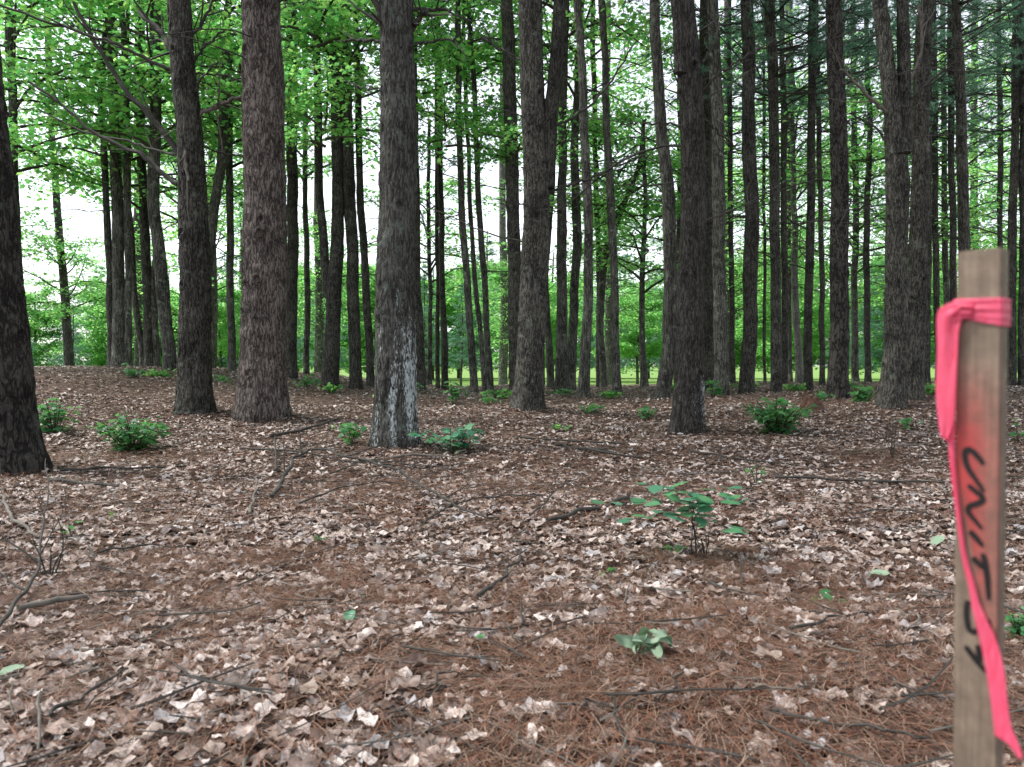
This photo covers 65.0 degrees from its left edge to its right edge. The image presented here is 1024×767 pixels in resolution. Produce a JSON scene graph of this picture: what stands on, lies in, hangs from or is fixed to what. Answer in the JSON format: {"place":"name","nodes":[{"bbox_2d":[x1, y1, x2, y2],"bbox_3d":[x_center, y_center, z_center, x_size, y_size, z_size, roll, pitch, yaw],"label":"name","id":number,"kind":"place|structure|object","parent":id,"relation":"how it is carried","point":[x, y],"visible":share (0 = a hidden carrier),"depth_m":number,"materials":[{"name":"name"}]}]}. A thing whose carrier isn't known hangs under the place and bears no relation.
{"place":"outdoors","nodes":[
{"label":"outdoors","id":0,"kind":"place"},
{"bbox_2d":[0,0,1019,366],"label":"sky","id":1,"kind":"structure","parent":0,"point":[85,221],"materials":[{"name":"white"}]},
{"bbox_2d":[0,366,1023,766],"bbox_3d":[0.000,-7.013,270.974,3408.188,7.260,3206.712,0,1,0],"label":"ground","id":2,"kind":"structure","parent":0,"point":[628,378],"depth_m":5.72,"materials":[{"name":"brown plant"}]},
{"bbox_2d":[0,47,53,476],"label":"pine tree","id":3,"kind":"object","parent":2,"relation":"on","point":[22,447],"visible":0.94,"depth_m":7.28,"materials":[{"name":"brown plant"}]},
{"bbox_2d":[0,458,75,626],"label":"fallen branch","id":4,"kind":"object","parent":2,"relation":"on","point":[5,617],"visible":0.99,"depth_m":3.67,"materials":[{"name":"brown wood"}]},
{"bbox_2d":[0,19,87,265],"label":"maple tree","id":5,"kind":"object","parent":2,"relation":"on","point":[23,219],"visible":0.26,"depth_m":30.81,"materials":[{"name":"green plant"}]},
{"bbox_2d":[25,282,87,366],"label":"maple tree","id":6,"kind":"object","parent":2,"relation":"on","point":[37,323],"visible":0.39,"depth_m":79.42,"materials":[{"name":"green plant"}]},
{"bbox_2d":[37,397,81,432],"bbox_3d":[-5.975,0.417,10.471,0.600,0.492,0.742,0,1,0],"label":"bush","id":7,"kind":"object","parent":2,"relation":"on","point":[46,416],"visible":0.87,"depth_m":10.37,"materials":[{"name":"green plant"}]},
{"bbox_2d":[45,289,93,365],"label":"pine tree","id":8,"kind":"object","parent":2,"relation":"on","point":[74,344],"visible":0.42,"depth_m":65.85,"materials":[{"name":"green plant"}]},
{"bbox_2d":[21,1,142,366],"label":"maple tree","id":9,"kind":"object","parent":2,"relation":"on","point":[64,291],"visible":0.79,"depth_m":32.76,"materials":[{"name":"green plant"}]},
{"bbox_2d":[37,277,161,366],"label":"maple tree","id":10,"kind":"object","parent":2,"relation":"on","point":[98,351],"visible":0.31,"depth_m":75.49,"materials":[{"name":"green plant"}]},
{"bbox_2d":[0,0,227,276],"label":"maple tree","id":11,"kind":"object","parent":2,"relation":"on","point":[13,106],"visible":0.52,"depth_m":19.77,"materials":[{"name":"green plant"}]},
{"bbox_2d":[0,0,242,415],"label":"pine tree","id":12,"kind":"object","parent":2,"relation":"on","point":[194,395],"visible":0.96,"depth_m":12.07,"materials":[{"name":"brown plant"}]},
{"bbox_2d":[83,16,179,366],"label":"maple tree","id":13,"kind":"object","parent":2,"relation":"on","point":[141,307],"visible":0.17,"depth_m":43.73,"materials":[{"name":"green plant"}]},
{"bbox_2d":[88,411,180,451],"bbox_3d":[-4.269,0.551,9.226,0.843,0.488,0.966,1,1,41],"label":"bush","id":14,"kind":"object","parent":2,"relation":"on","point":[123,437],"visible":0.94,"depth_m":9.12,"materials":[{"name":"green plant"}]},
{"bbox_2d":[0,0,311,370],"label":"maple tree","id":15,"kind":"object","parent":2,"relation":"on","point":[168,346],"visible":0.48,"depth_m":19.81,"materials":[{"name":"green plant"}]},
{"bbox_2d":[0,0,317,367],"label":"maple tree","id":16,"kind":"object","parent":2,"relation":"on","point":[148,338],"visible":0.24,"depth_m":23.82,"materials":[{"name":"green plant"}]},
{"bbox_2d":[18,2,301,294],"bbox_3d":[-12.464,-7.266,29.407,10.850,13.871,8.404,-1,1,-37],"label":"maple tree","id":17,"kind":"object","parent":2,"relation":"on","point":[223,234],"visible":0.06,"depth_m":28.95,"materials":[{"name":"green plant"}]},
{"bbox_2d":[0,0,330,366],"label":"maple tree","id":18,"kind":"object","parent":2,"relation":"on","point":[119,271],"visible":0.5,"depth_m":21.82,"materials":[{"name":"green plant"}]},
{"bbox_2d":[170,277,241,367],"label":"maple tree","id":19,"kind":"object","parent":2,"relation":"on","point":[222,329],"visible":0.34,"depth_m":57.13,"materials":[{"name":"green plant"}]},
{"bbox_2d":[90,0,326,422],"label":"pine tree","id":20,"kind":"object","parent":2,"relation":"on","point":[261,394],"visible":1,"depth_m":11.75,"materials":[{"name":"brown plant"}]},
{"bbox_2d":[91,0,331,371],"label":"maple tree","id":21,"kind":"object","parent":2,"relation":"on","point":[231,354],"visible":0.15,"depth_m":22.87,"materials":[{"name":"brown plant"}]},
{"bbox_2d":[98,9,330,367],"bbox_3d":[-14.063,-8.752,37.087,9.803,17.548,10.559,0,1,18],"label":"maple tree","id":22,"kind":"object","parent":2,"relation":"on","point":[214,298],"visible":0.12,"depth_m":36.78,"materials":[{"name":"green plant"}]},
{"bbox_2d":[139,0,370,279],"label":"maple tree","id":23,"kind":"object","parent":2,"relation":"on","point":[215,204],"visible":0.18,"depth_m":20.79,"materials":[{"name":"brown plant"}]},
{"bbox_2d":[236,0,378,378],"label":"pine tree","id":24,"kind":"object","parent":2,"relation":"on","point":[292,262],"visible":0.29,"depth_m":21.81,"materials":[{"name":"brown plant"}]},
{"bbox_2d":[106,0,518,386],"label":"maple tree","id":25,"kind":"object","parent":2,"relation":"on","point":[329,16],"visible":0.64,"depth_m":18.54,"materials":[{"name":"green plant"}]},
{"bbox_2d":[200,0,427,373],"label":"maple tree","id":26,"kind":"object","parent":2,"relation":"on","point":[307,309],"visible":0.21,"depth_m":26.86,"materials":[{"name":"plant"}]},
{"bbox_2d":[287,118,375,373],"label":"maple tree","id":27,"kind":"object","parent":2,"relation":"on","point":[319,305],"visible":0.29,"depth_m":43.74,"materials":[{"name":"green plant"}]},
{"bbox_2d":[297,261,439,372],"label":"maple tree","id":28,"kind":"object","parent":2,"relation":"on","point":[363,346],"visible":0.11,"depth_m":75.54,"materials":[{"name":"green plant"}]},
{"bbox_2d":[282,0,476,386],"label":"pine tree","id":29,"kind":"object","parent":2,"relation":"on","point":[369,355],"visible":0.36,"depth_m":21.84,"materials":[{"name":"brown plant"}]},
{"bbox_2d":[270,418,499,518],"bbox_3d":[-1.207,0.641,6.577,1.417,0.564,4.179,0,1,-14],"label":"fallen branch","id":30,"kind":"object","parent":2,"relation":"on","point":[281,482],"visible":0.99,"depth_m":6.98,"materials":[{"name":"brown wood"}]},
{"bbox_2d":[335,0,445,388],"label":"pine tree","id":31,"kind":"object","parent":2,"relation":"on","point":[353,302],"visible":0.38,"depth_m":19.83,"materials":[{"name":"brown plant"}]},
{"bbox_2d":[355,0,445,390],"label":"pine tree","id":32,"kind":"object","parent":2,"relation":"on","point":[420,366],"visible":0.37,"depth_m":20.84,"materials":[{"name":"brown plant"}]},
{"bbox_2d":[339,0,481,449],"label":"pine tree","id":33,"kind":"object","parent":2,"relation":"on","point":[395,389],"visible":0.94,"depth_m":9.02,"materials":[{"name":"plant"}]},
{"bbox_2d":[328,122,521,385],"bbox_3d":[-2.724,-4.456,27.832,7.568,9.361,7.674,0,1,9],"label":"maple tree","id":34,"kind":"object","parent":2,"relation":"on","point":[429,229],"visible":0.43,"depth_m":27.85,"materials":[{"name":"green plant"}]},
{"bbox_2d":[364,0,502,389],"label":"maple tree","id":35,"kind":"object","parent":2,"relation":"on","point":[444,333],"visible":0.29,"depth_m":23.86,"materials":[{"name":"brown plant"}]},
{"bbox_2d":[375,0,497,388],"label":"pine tree","id":36,"kind":"object","parent":2,"relation":"on","point":[437,348],"visible":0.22,"depth_m":24.89,"materials":[{"name":"brown plant"}]},
{"bbox_2d":[408,423,483,452],"bbox_3d":[-0.690,0.600,8.780,0.912,0.351,0.743,-1,1,-43],"label":"seedling","id":37,"kind":"object","parent":2,"relation":"on","point":[455,435],"visible":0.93,"depth_m":8.70,"materials":[{"name":"green plant"}]},
{"bbox_2d":[323,0,574,390],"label":"maple tree","id":38,"kind":"object","parent":2,"relation":"on","point":[477,306],"visible":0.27,"depth_m":21.88,"materials":[{"name":"plant"}]},
{"bbox_2d":[421,267,499,379],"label":"maple tree","id":39,"kind":"object","parent":2,"relation":"on","point":[450,308],"visible":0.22,"depth_m":89.43,"materials":[{"name":"green plant"}]},
{"bbox_2d":[439,284,484,385],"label":"pine tree","id":40,"kind":"object","parent":2,"relation":"on","point":[463,326],"visible":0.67,"depth_m":55.91,"materials":[{"name":"green plant"}]},
{"bbox_2d":[341,0,593,392],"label":"maple tree","id":41,"kind":"object","parent":2,"relation":"on","point":[457,59],"visible":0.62,"depth_m":19.12,"materials":[{"name":"green plant"}]},
{"bbox_2d":[448,231,500,378],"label":"tree","id":42,"kind":"object","parent":2,"relation":"on","point":[481,296],"visible":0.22,"depth_m":86.91,"materials":[{"name":"green plant"}]},
{"bbox_2d":[416,0,576,391],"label":"maple tree","id":43,"kind":"object","parent":2,"relation":"on","point":[486,328],"visible":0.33,"depth_m":20.85,"materials":[{"name":"brown plant"}]},
{"bbox_2d":[458,4,554,384],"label":"maple tree","id":44,"kind":"object","parent":2,"relation":"on","point":[503,342],"visible":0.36,"depth_m":51.70,"materials":[{"name":"green plant"}]},
{"bbox_2d":[442,0,576,391],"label":"pine tree","id":45,"kind":"object","parent":2,"relation":"on","point":[510,104],"visible":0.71,"depth_m":18.80,"materials":[{"name":"brown plant"}]},
{"bbox_2d":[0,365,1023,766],"bbox_3d":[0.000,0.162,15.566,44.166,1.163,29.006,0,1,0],"label":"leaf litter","id":46,"kind":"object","parent":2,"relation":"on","point":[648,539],"visible":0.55,"depth_m":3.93,"materials":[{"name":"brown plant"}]},
{"bbox_2d":[0,365,1023,766],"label":"twig litter","id":47,"kind":"object","parent":2,"relation":"on","point":[440,663],"visible":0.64,"depth_m":2.92,"materials":[{"name":"brown wood"}]},
{"bbox_2d":[416,0,652,411],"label":"pine tree","id":48,"kind":"object","parent":2,"relation":"on","point":[540,123],"visible":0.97,"depth_m":12.88,"materials":[{"name":"brown plant"}]},
{"bbox_2d":[490,283,582,384],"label":"maple tree","id":49,"kind":"object","parent":2,"relation":"on","point":[552,312],"visible":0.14,"depth_m":61.40,"materials":[{"name":"green plant"}]},
{"bbox_2d":[477,252,604,371],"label":"maple tree","id":50,"kind":"object","parent":2,"relation":"on","point":[568,288],"visible":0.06,"depth_m":79.63,"materials":[{"name":"green plant"}]},
{"bbox_2d":[420,0,672,391],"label":"maple tree","id":51,"kind":"object","parent":2,"relation":"on","point":[561,369],"visible":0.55,"depth_m":20.82,"materials":[{"name":"brown plant"}]},
{"bbox_2d":[418,0,676,387],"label":"maple tree","id":52,"kind":"object","parent":2,"relation":"on","point":[549,361],"visible":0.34,"depth_m":24.82,"materials":[{"name":"green plant"}]},
{"bbox_2d":[416,0,719,390],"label":"maple tree","id":53,"kind":"object","parent":2,"relation":"on","point":[574,289],"visible":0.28,"depth_m":22.82,"materials":[{"name":"green plant"}]},
{"bbox_2d":[482,0,705,397],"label":"maple tree","id":54,"kind":"object","parent":2,"relation":"on","point":[583,388],"visible":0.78,"depth_m":16.84,"materials":[{"name":"plant"}]},
{"bbox_2d":[517,0,679,394],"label":"maple tree","id":55,"kind":"object","parent":2,"relation":"on","point":[614,328],"visible":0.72,"depth_m":18.87,"materials":[{"name":"plant"}]},
{"bbox_2d":[472,0,729,386],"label":"maple tree","id":56,"kind":"object","parent":2,"relation":"on","point":[593,78],"visible":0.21,"depth_m":25.73,"materials":[{"name":"green plant"}]},
{"bbox_2d":[550,0,663,384],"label":"maple tree","id":57,"kind":"object","parent":2,"relation":"on","point":[607,318],"visible":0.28,"depth_m":47.74,"materials":[{"name":"green plant"}]},
{"bbox_2d":[568,171,659,367],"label":"tree","id":58,"kind":"object","parent":2,"relation":"on","point":[624,362],"visible":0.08,"depth_m":72.67,"materials":[{"name":"green plant"}]},
{"bbox_2d":[517,82,724,387],"bbox_3d":[3.334,-4.279,25.163,6.883,9.121,6.637,-1,1,-30],"label":"maple tree","id":59,"kind":"object","parent":2,"relation":"on","point":[600,331],"visible":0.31,"depth_m":24.84,"materials":[{"name":"green plant"}]},
{"bbox_2d":[591,291,662,384],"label":"maple tree","id":60,"kind":"object","parent":2,"relation":"on","point":[627,350],"visible":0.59,"depth_m":57.04,"materials":[{"name":"green plant"}]},
{"bbox_2d":[496,120,769,387],"bbox_3d":[3.272,-3.783,24.115,6.076,8.109,7.193,0,1,-22],"label":"maple tree","id":61,"kind":"object","parent":2,"relation":"on","point":[642,265],"visible":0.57,"depth_m":23.86,"materials":[{"name":"green plant"}]},
{"bbox_2d":[614,626,672,658],"bbox_3d":[0.429,0.822,2.550,0.156,0.077,0.148,-1,1,-44],"label":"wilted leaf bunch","id":62,"kind":"object","parent":2,"relation":"on","point":[641,638],"visible":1,"depth_m":2.55,"materials":[{"name":"green plant"}]},
{"bbox_2d":[562,0,766,399],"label":"pine tree","id":63,"kind":"object","parent":2,"relation":"on","point":[666,369],"visible":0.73,"depth_m":15.83,"materials":[{"name":"brown plant"}]},
{"bbox_2d":[590,481,750,560],"bbox_3d":[0.821,0.697,4.049,0.871,0.378,0.474,0,1,0],"label":"seedling","id":64,"kind":"object","parent":2,"relation":"on","point":[703,503],"visible":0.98,"depth_m":4.02,"materials":[{"name":"green plant"}]},
{"bbox_2d":[501,0,840,434],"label":"pine tree","id":65,"kind":"object","parent":2,"relation":"on","point":[687,416],"visible":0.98,"depth_m":10.36,"materials":[{"name":"brown plant"}]},
{"bbox_2d":[611,0,794,388],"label":"pine tree","id":66,"kind":"object","parent":2,"relation":"on","point":[708,345],"visible":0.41,"depth_m":20.79,"materials":[{"name":"brown plant"}]},
{"bbox_2d":[567,6,871,333],"bbox_3d":[5.936,-6.279,26.976,9.888,13.023,9.195,0,1,0],"label":"maple tree","id":67,"kind":"object","parent":2,"relation":"on","point":[766,136],"visible":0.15,"depth_m":25.93,"materials":[{"name":"green plant"}]},
{"bbox_2d":[649,0,791,394],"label":"pine tree","id":68,"kind":"object","parent":2,"relation":"on","point":[721,369],"visible":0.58,"depth_m":16.84,"materials":[{"name":"brown plant"}]},
{"bbox_2d":[634,0,823,383],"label":"pine tree","id":69,"kind":"object","parent":2,"relation":"on","point":[729,116],"visible":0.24,"depth_m":23.86,"materials":[{"name":"brown plant"}]},
{"bbox_2d":[649,1,816,381],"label":"maple tree","id":70,"kind":"object","parent":2,"relation":"on","point":[727,274],"visible":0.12,"depth_m":43.64,"materials":[{"name":"green plant"}]},
{"bbox_2d":[626,0,884,394],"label":"pine tree","id":71,"kind":"object","parent":2,"relation":"on","point":[750,309],"visible":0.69,"depth_m":16.82,"materials":[{"name":"brown plant"}]},
{"bbox_2d":[671,0,854,383],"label":"pine tree","id":72,"kind":"object","parent":2,"relation":"on","point":[763,69],"visible":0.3,"depth_m":25.90,"materials":[{"name":"brown plant"}]},
{"bbox_2d":[740,397,821,434],"bbox_3d":[3.454,0.413,10.405,1.028,0.528,1.051,1,1,39],"label":"bush","id":73,"kind":"object","parent":2,"relation":"on","point":[774,419],"visible":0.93,"depth_m":10.21,"materials":[{"name":"green plant"}]},
{"bbox_2d":[734,256,827,368],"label":"maple tree","id":74,"kind":"object","parent":2,"relation":"on","point":[738,357],"visible":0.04,"depth_m":75.89,"materials":[{"name":"green plant"}]},
{"bbox_2d":[617,0,955,382],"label":"maple tree","id":75,"kind":"object","parent":2,"relation":"on","point":[797,329],"visible":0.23,"depth_m":26.86,"materials":[{"name":"green plant"}]},
{"bbox_2d":[696,1,878,383],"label":"pine tree","id":76,"kind":"object","parent":2,"relation":"on","point":[784,275],"visible":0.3,"depth_m":23.84,"materials":[{"name":"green plant"}]},
{"bbox_2d":[660,0,931,389],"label":"pine tree","id":77,"kind":"object","parent":2,"relation":"on","point":[812,73],"visible":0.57,"depth_m":18.87,"materials":[{"name":"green plant"}]},
{"bbox_2d":[735,266,860,357],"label":"maple tree","id":78,"kind":"object","parent":2,"relation":"on","point":[815,349],"visible":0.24,"depth_m":49.09,"materials":[{"name":"green plant"}]},
{"bbox_2d":[735,227,861,372],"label":"maple tree","id":79,"kind":"object","parent":2,"relation":"on","point":[815,359],"visible":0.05,"depth_m":77.94,"materials":[{"name":"green plant"}]},
{"bbox_2d":[672,6,941,381],"bbox_3d":[11.157,-7.275,30.876,10.594,14.815,9.131,0,1,0],"label":"maple tree","id":80,"kind":"object","parent":2,"relation":"on","point":[790,374],"visible":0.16,"depth_m":30.79,"materials":[{"name":"green plant"}]},
{"bbox_2d":[648,0,992,398],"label":"pine tree","id":81,"kind":"object","parent":2,"relation":"on","point":[837,386],"visible":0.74,"depth_m":15.33,"materials":[{"name":"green plant"}]},
{"bbox_2d":[697,0,946,392],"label":"pine tree","id":82,"kind":"object","parent":2,"relation":"on","point":[772,50],"visible":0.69,"depth_m":17.80,"materials":[{"name":"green plant"}]},
{"bbox_2d":[731,0,935,384],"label":"pine tree","id":83,"kind":"object","parent":2,"relation":"on","point":[821,327],"visible":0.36,"depth_m":23.86,"materials":[{"name":"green plant"}]},
{"bbox_2d":[759,0,941,318],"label":"maple tree","id":84,"kind":"object","parent":2,"relation":"on","point":[879,299],"visible":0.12,"depth_m":41.46,"materials":[{"name":"green plant"}]},
{"bbox_2d":[770,708,930,738],"bbox_3d":[0.844,0.858,2.026,0.376,0.023,0.043,0,1,26],"label":"fallen stick","id":85,"kind":"object","parent":2,"relation":"on","point":[821,720],"visible":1,"depth_m":2.03,"materials":[{"name":"brown wood"}]},
{"bbox_2d":[826,247,882,368],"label":"pine tree","id":86,"kind":"object","parent":2,"relation":"on","point":[861,357],"visible":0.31,"depth_m":55.72,"materials":[{"name":"green plant"}]},
{"bbox_2d":[735,0,1018,381],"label":"maple tree","id":87,"kind":"object","parent":2,"relation":"on","point":[853,108],"visible":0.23,"depth_m":28.79,"materials":[{"name":"green plant"}]},
{"bbox_2d":[787,0,983,382],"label":"pine tree","id":88,"kind":"object","parent":2,"relation":"on","point":[867,299],"visible":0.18,"depth_m":25.85,"materials":[{"name":"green plant"}]},
{"bbox_2d":[849,202,934,373],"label":"tree","id":89,"kind":"object","parent":2,"relation":"on","point":[876,311],"visible":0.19,"depth_m":74.49,"materials":[{"name":"green plant"}]},
{"bbox_2d":[828,248,957,369],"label":"maple tree","id":90,"kind":"object","parent":2,"relation":"on","point":[879,340],"visible":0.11,"depth_m":79.58,"materials":[{"name":"green plant"}]},
{"bbox_2d":[794,0,1019,409],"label":"pine tree","id":91,"kind":"object","parent":2,"relation":"on","point":[897,139],"visible":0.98,"depth_m":12.97,"materials":[{"name":"green plant"}]},
{"bbox_2d":[798,0,1019,305],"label":"maple tree","id":92,"kind":"object","parent":2,"relation":"on","point":[946,291],"visible":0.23,"depth_m":27.80,"materials":[{"name":"green plant"}]},
{"bbox_2d":[802,0,1023,383],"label":"pine tree","id":93,"kind":"object","parent":2,"relation":"on","point":[928,343],"visible":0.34,"depth_m":22.85,"materials":[{"name":"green plant"}]},
{"bbox_2d":[836,0,1023,401],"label":"pine tree","id":94,"kind":"object","parent":2,"relation":"on","point":[918,265],"visible":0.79,"depth_m":14.20,"materials":[{"name":"green plant"}]},
{"bbox_2d":[847,0,1018,382],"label":"pine tree","id":95,"kind":"object","parent":2,"relation":"on","point":[936,276],"visible":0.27,"depth_m":24.86,"materials":[{"name":"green plant"}]},
{"bbox_2d":[843,0,1023,258],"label":"pine tree","id":96,"kind":"object","parent":2,"relation":"on","point":[963,179],"visible":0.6,"depth_m":17.84,"materials":[{"name":"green plant"}]},
{"bbox_2d":[846,0,1022,302],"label":"pine tree","id":97,"kind":"object","parent":2,"relation":"on","point":[952,270],"visible":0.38,"depth_m":22.85,"materials":[{"name":"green plant"}]},
{"bbox_2d":[881,6,1019,321],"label":"maple tree","id":98,"kind":"object","parent":2,"relation":"on","point":[974,104],"visible":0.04,"depth_m":43.63,"materials":[{"name":"green plant"}]},
{"bbox_2d":[883,2,1019,288],"bbox_3d":[21.690,-8.057,32.764,11.977,16.500,11.452,1,1,35],"label":"maple tree","id":99,"kind":"object","parent":2,"relation":"on","point":[994,185],"visible":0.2,"depth_m":33.23,"materials":[{"name":"green plant"}]},
{"bbox_2d":[896,0,1023,386],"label":"pine tree","id":100,"kind":"object","parent":2,"relation":"on","point":[1020,320],"visible":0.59,"depth_m":21.88,"materials":[{"name":"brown plant"}]},
{"bbox_2d":[930,0,1023,386],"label":"pine tree","id":101,"kind":"object","parent":2,"relation":"on","point":[1016,123],"visible":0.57,"depth_m":21.85,"materials":[{"name":"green plant"}]},
{"bbox_2d":[938,0,1019,262],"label":"pine tree","id":102,"kind":"object","parent":2,"relation":"on","point":[1000,153],"visible":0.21,"depth_m":25.84,"materials":[{"name":"green plant"}]},
{"bbox_2d":[953,247,1008,766],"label":"survey stake","id":103,"kind":"object","parent":2,"relation":"on","point":[981,418],"visible":1,"depth_m":0.75,"materials":[{"name":"brown wood"}]},
{"bbox_2d":[936,298,1022,759],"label":"ribbon","id":104,"kind":"object","parent":103,"relation":"attached to","point":[994,311],"visible":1,"depth_m":0.75,"materials":[{"name":"pink plastic"}]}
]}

